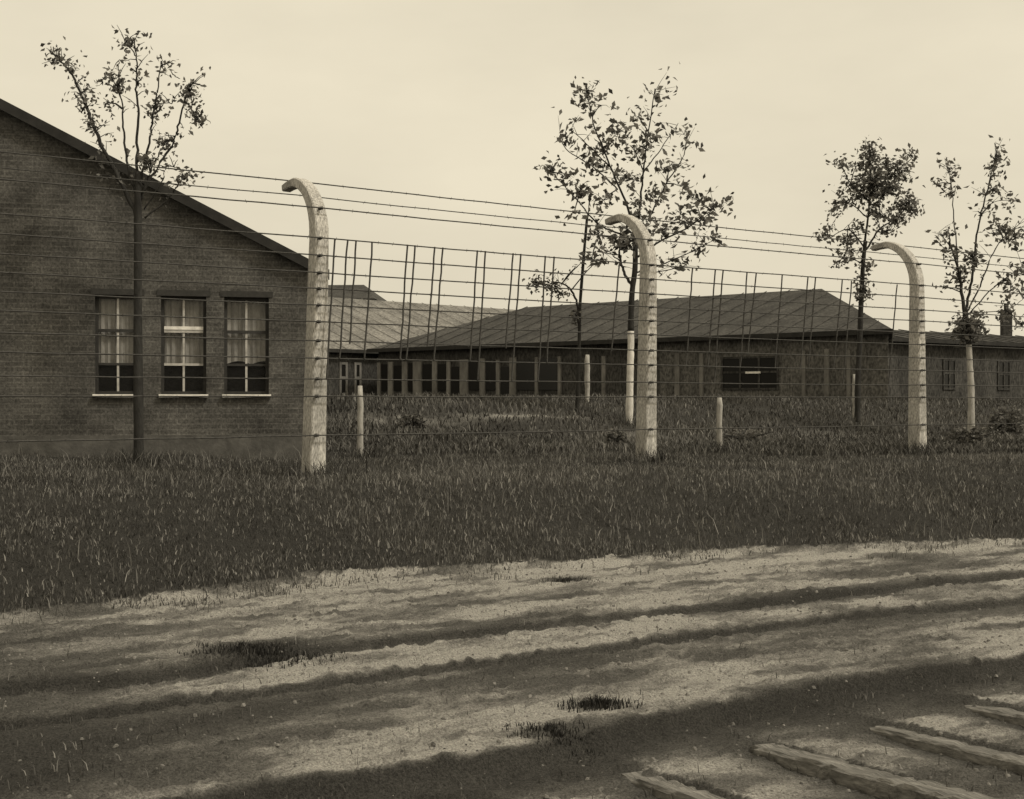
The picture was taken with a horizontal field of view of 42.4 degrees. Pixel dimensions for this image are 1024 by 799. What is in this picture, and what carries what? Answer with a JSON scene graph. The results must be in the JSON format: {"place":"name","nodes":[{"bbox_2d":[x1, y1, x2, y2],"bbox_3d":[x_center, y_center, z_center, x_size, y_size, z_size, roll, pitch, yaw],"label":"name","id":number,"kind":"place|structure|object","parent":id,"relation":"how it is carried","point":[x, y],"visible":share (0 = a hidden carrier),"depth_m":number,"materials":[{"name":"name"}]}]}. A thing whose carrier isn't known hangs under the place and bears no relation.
{"place":"outdoors","nodes":[
{"label":"outdoors","id":0,"kind":"place"},
{"bbox_2d":[0,398,1023,798],"bbox_3d":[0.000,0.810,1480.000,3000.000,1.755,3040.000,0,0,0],"label":"ground","id":1,"kind":"structure","parent":0,"point":[514,770],"depth_m":8.09,"materials":[{"name":"soil"}]},
{"bbox_2d":[40,26,210,462],"bbox_3d":[-5.444,-2.070,18.565,2.471,6.385,1.004,0,0,0],"label":"young tree","id":2,"kind":"object","parent":1,"relation":"on","point":[136,207],"visible":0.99,"depth_m":18.57,"materials":[{"name":"green plant"}]},
{"bbox_2d":[0,98,328,459],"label":"brick barrack","id":3,"kind":"structure","parent":1,"relation":"on","point":[47,418],"depth_m":19.95,"materials":[{"name":"brick"}]},
{"bbox_2d":[91,288,143,395],"bbox_3d":[-5.941,-0.848,19.924,0.775,1.627,0.272,0,0,-13],"label":"window","id":4,"kind":"structure","parent":3,"relation":"in","point":[104,324],"depth_m":20.00,"materials":[{"name":"glass"}]},
{"bbox_2d":[157,290,209,395],"bbox_3d":[-5.004,-0.848,20.146,0.789,1.627,0.272,0,0,-13],"label":"window","id":5,"kind":"structure","parent":3,"relation":"in","point":[170,326],"depth_m":20.23,"materials":[{"name":"glass"}]},
{"bbox_2d":[220,291,272,395],"bbox_3d":[-4.091,-0.848,20.363,0.795,1.627,0.272,0,0,-13],"label":"window","id":6,"kind":"structure","parent":3,"relation":"in","point":[254,329],"depth_m":20.45,"materials":[{"name":"glass"}]},
{"bbox_2d":[174,639,346,671],"bbox_3d":[-1.414,1.490,7.731,1.259,0.176,0.750,0,0,0],"label":"weed tuft","id":7,"kind":"object","parent":1,"relation":"on","point":[258,648],"visible":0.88,"depth_m":7.67,"materials":[{"name":"plant"}]},
{"bbox_2d":[282,178,328,476],"bbox_3d":[-2.594,-0.756,16.399,0.215,4.046,1.128,2,0,-36],"label":"fence post","id":8,"kind":"object","parent":1,"relation":"on","point":[314,423],"visible":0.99,"depth_m":16.03,"materials":[{"name":"concrete"}]},
{"bbox_2d":[0,151,1023,442],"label":"wire fence","id":9,"kind":"object","parent":8,"relation":"attached to","point":[550,301],"visible":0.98,"depth_m":17.31,"materials":[{"name":"metal"}]},
{"bbox_2d":[328,285,385,300],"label":"dark roof house","id":10,"kind":"structure","parent":1,"relation":"on","point":[356,294],"depth_m":90.23,"materials":[{"name":"grey"}]},
{"bbox_2d":[357,386,363,457],"bbox_3d":[-2.342,0.439,20.400,0.099,1.307,0.099,0,0,23],"label":"stake","id":11,"kind":"object","parent":1,"relation":"on","point":[360,406],"visible":0.73,"depth_m":20.36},
{"bbox_2d":[394,413,430,431],"bbox_3d":[-1.963,0.469,25.936,0.665,0.452,0.641,0,0,-28],"label":"shrub","id":12,"kind":"object","parent":1,"relation":"on","point":[405,421],"visible":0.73,"depth_m":25.91,"materials":[{"name":"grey plant"}]},
{"bbox_2d":[327,296,517,395],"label":"pale roof barrack","id":13,"kind":"structure","parent":1,"relation":"on","point":[353,369],"depth_m":64.65,"materials":[{"name":"black"}]},
{"bbox_2d":[339,362,347,395],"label":"window","id":14,"kind":"structure","parent":13,"relation":"in","point":[343,366],"depth_m":59.32,"materials":[{"name":"black"}]},
{"bbox_2d":[354,362,361,394],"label":"window","id":15,"kind":"structure","parent":13,"relation":"in","point":[357,365],"depth_m":59.87,"materials":[{"name":"black"}]},
{"bbox_2d":[0,391,1023,798],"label":"grass","id":16,"kind":"structure","parent":1,"relation":"on","point":[840,447],"depth_m":15.52,"materials":[{"name":"plant"}]},
{"bbox_2d":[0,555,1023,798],"bbox_3d":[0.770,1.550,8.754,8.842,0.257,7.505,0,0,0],"label":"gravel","id":17,"kind":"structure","parent":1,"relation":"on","point":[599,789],"depth_m":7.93,"materials":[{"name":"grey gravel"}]},
{"bbox_2d":[492,719,607,760],"bbox_3d":[0.170,1.585,6.137,0.729,0.182,0.419,0,0,0],"label":"weed tuft","id":18,"kind":"object","parent":1,"relation":"on","point":[552,731],"visible":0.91,"depth_m":6.11,"materials":[{"name":"plant"}]},
{"bbox_2d":[522,193,607,411],"bbox_3d":[1.267,-2.293,30.945,2.086,5.543,0.701,0,0,0],"label":"young tree","id":19,"kind":"object","parent":1,"relation":"on","point":[535,282],"visible":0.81,"depth_m":30.97,"materials":[{"name":"black plant"}]},
{"bbox_2d":[539,575,599,582],"bbox_3d":[0.392,1.470,10.721,0.655,0.096,0.400,0,0,0],"label":"weed tuft","id":20,"kind":"object","parent":1,"relation":"on","point":[562,580],"visible":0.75,"depth_m":10.71,"materials":[{"name":"plant"}]},
{"bbox_2d":[584,355,589,401],"bbox_3d":[1.935,-0.475,33.998,0.136,1.362,0.142,0,0,22],"label":"stake","id":21,"kind":"object","parent":1,"relation":"on","point":[587,376],"visible":0.74,"depth_m":33.95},
{"bbox_2d":[554,694,642,712],"bbox_3d":[0.423,1.526,6.625,0.577,0.108,0.341,0,0,0],"label":"weed tuft","id":22,"kind":"object","parent":1,"relation":"on","point":[600,703],"visible":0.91,"depth_m":6.59,"materials":[{"name":"plant"}]},
{"bbox_2d":[603,427,629,446],"bbox_3d":[1.903,0.727,24.017,0.586,0.469,0.507,0,0,0],"label":"shrub","id":23,"kind":"object","parent":1,"relation":"on","point":[612,436],"visible":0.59,"depth_m":23.93,"materials":[{"name":"grey plant"}]},
{"bbox_2d":[366,288,893,402],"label":"long barrack","id":24,"kind":"structure","parent":1,"relation":"on","point":[420,370],"depth_m":49.95,"materials":[{"name":"black wood"}]},
{"bbox_2d":[381,364,387,390],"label":"window","id":25,"kind":"structure","parent":24,"relation":"in","point":[384,367],"depth_m":58.47,"materials":[{"name":"black glass"}]},
{"bbox_2d":[394,366,401,390],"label":"window","id":26,"kind":"structure","parent":24,"relation":"in","point":[397,369],"depth_m":57.88,"materials":[{"name":"black glass"}]},
{"bbox_2d":[408,363,412,390],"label":"window","id":27,"kind":"structure","parent":24,"relation":"in","point":[410,365],"depth_m":57.34,"materials":[{"name":"black glass"}]},
{"bbox_2d":[423,364,431,390],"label":"window","id":28,"kind":"structure","parent":24,"relation":"in","point":[427,368],"depth_m":56.63,"materials":[{"name":"black glass"}]},
{"bbox_2d":[438,364,445,390],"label":"window","id":29,"kind":"structure","parent":24,"relation":"in","point":[441,367],"depth_m":56.07,"materials":[{"name":"black glass"}]},
{"bbox_2d":[451,367,459,393],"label":"window","id":30,"kind":"structure","parent":24,"relation":"in","point":[455,371],"depth_m":55.51,"materials":[{"name":"black glass"}]},
{"bbox_2d":[469,362,478,389],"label":"window","id":31,"kind":"structure","parent":24,"relation":"in","point":[473,366],"depth_m":54.81,"materials":[{"name":"black glass"}]},
{"bbox_2d":[486,360,495,389],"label":"window","id":32,"kind":"structure","parent":24,"relation":"in","point":[490,366],"depth_m":54.12,"materials":[{"name":"black glass"}]},
{"bbox_2d":[501,367,508,393],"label":"window","id":33,"kind":"structure","parent":24,"relation":"in","point":[504,370],"depth_m":53.61,"materials":[{"name":"black glass"}]},
{"bbox_2d":[517,360,534,389],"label":"window","id":34,"kind":"structure","parent":24,"relation":"in","point":[525,372],"depth_m":52.84,"materials":[{"name":"black glass"}]},
{"bbox_2d":[539,358,557,389],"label":"window","id":35,"kind":"structure","parent":24,"relation":"in","point":[547,372],"depth_m":52.06,"materials":[{"name":"black glass"}]},
{"bbox_2d":[721,356,778,389],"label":"window","id":36,"kind":"structure","parent":24,"relation":"in","point":[728,375],"depth_m":45.90,"materials":[{"name":"black glass"}]},
{"bbox_2d":[605,214,656,460],"bbox_3d":[1.764,-0.755,19.594,0.215,4.046,1.128,1,0,-36],"label":"fence post","id":37,"kind":"object","parent":1,"relation":"on","point":[646,413],"visible":0.96,"depth_m":19.24,"materials":[{"name":"concrete"}]},
{"bbox_2d":[533,62,735,422],"bbox_3d":[2.772,-3.452,30.166,4.635,8.427,1.811,0,0,0],"label":"young tree","id":38,"kind":"object","parent":1,"relation":"on","point":[623,244],"visible":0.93,"depth_m":29.95,"materials":[{"name":"green plant"}]},
{"bbox_2d":[620,771,725,798],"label":"railway sleeper","id":39,"kind":"object","parent":1,"relation":"on","point":[666,789],"visible":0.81,"depth_m":5.51,"materials":[{"name":"brown wood"}]},
{"bbox_2d":[716,398,722,448],"bbox_3d":[3.550,0.520,22.599,0.101,1.121,0.098,0,0,22],"label":"stake","id":40,"kind":"object","parent":1,"relation":"on","point":[719,416],"visible":0.61,"depth_m":22.56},
{"bbox_2d":[713,428,775,442],"bbox_3d":[4.756,0.768,26.933,1.370,0.397,1.113,0,0,0],"label":"shrub","id":41,"kind":"object","parent":1,"relation":"on","point":[751,434],"visible":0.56,"depth_m":26.89,"materials":[{"name":"grey plant"}]},
{"bbox_2d":[852,374,854,417],"bbox_3d":[9.067,-0.015,34.998,0.130,1.313,0.123,0,0,-22],"label":"stake","id":42,"kind":"object","parent":1,"relation":"on","point":[853,389],"visible":0.46,"depth_m":34.96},
{"bbox_2d":[811,137,924,421],"bbox_3d":[9.195,-3.032,34.009,2.954,7.607,1.426,0,0,0],"label":"young tree","id":43,"kind":"object","parent":1,"relation":"on","point":[874,187],"visible":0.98,"depth_m":33.94,"materials":[{"name":"green plant"}]},
{"bbox_2d":[749,743,999,798],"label":"railway sleeper","id":44,"kind":"object","parent":1,"relation":"on","point":[872,782],"visible":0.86,"depth_m":5.66,"materials":[{"name":"brown wood"}]},
{"bbox_2d":[871,241,926,449],"bbox_3d":[6.761,-0.753,23.037,0.215,4.046,1.128,0,0,-36],"label":"fence post","id":45,"kind":"object","parent":1,"relation":"on","point":[916,410],"visible":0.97,"depth_m":22.68,"materials":[{"name":"concrete"}]},
{"bbox_2d":[869,726,1023,775],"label":"railway sleeper","id":46,"kind":"object","parent":1,"relation":"on","point":[984,755],"visible":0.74,"depth_m":6.17,"materials":[{"name":"brown wood"}]},
{"bbox_2d":[888,304,1023,400],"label":"shed","id":47,"kind":"structure","parent":1,"relation":"on","point":[933,378],"depth_m":51.92,"materials":[{"name":"black wood"}]},
{"bbox_2d":[942,359,955,389],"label":"window","id":48,"kind":"structure","parent":47,"relation":"in","point":[948,377],"depth_m":51.21,"materials":[{"name":"black"}]},
{"bbox_2d":[997,361,1010,389],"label":"window","id":49,"kind":"structure","parent":47,"relation":"in","point":[1002,366],"depth_m":53.42,"materials":[{"name":"black"}]},
{"bbox_2d":[941,425,994,444],"bbox_3d":[9.199,0.741,26.403,1.250,0.457,0.958,0,0,0],"label":"shrub","id":50,"kind":"object","parent":1,"relation":"on","point":[962,434],"visible":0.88,"depth_m":26.46,"materials":[{"name":"grey plant"}]},
{"bbox_2d":[922,135,1023,431],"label":"young tree","id":51,"kind":"object","parent":1,"relation":"on","point":[971,329],"visible":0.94,"depth_m":30.95,"materials":[{"name":"grey plant"}]},
{"bbox_2d":[965,705,1023,726],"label":"railway sleeper","id":52,"kind":"object","parent":1,"relation":"on","point":[1011,716],"visible":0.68,"depth_m":6.87,"materials":[{"name":"grey wood"}]},
{"bbox_2d":[985,403,1023,436],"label":"shrub","id":53,"kind":"object","parent":1,"relation":"on","point":[1004,428],"visible":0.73,"depth_m":32.85,"materials":[{"name":"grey plant"}]},
{"bbox_2d":[0,0,1023,335],"label":"sky","id":54,"kind":"structure","parent":0,"point":[439,98],"materials":[{"name":"beige"}]}
]}

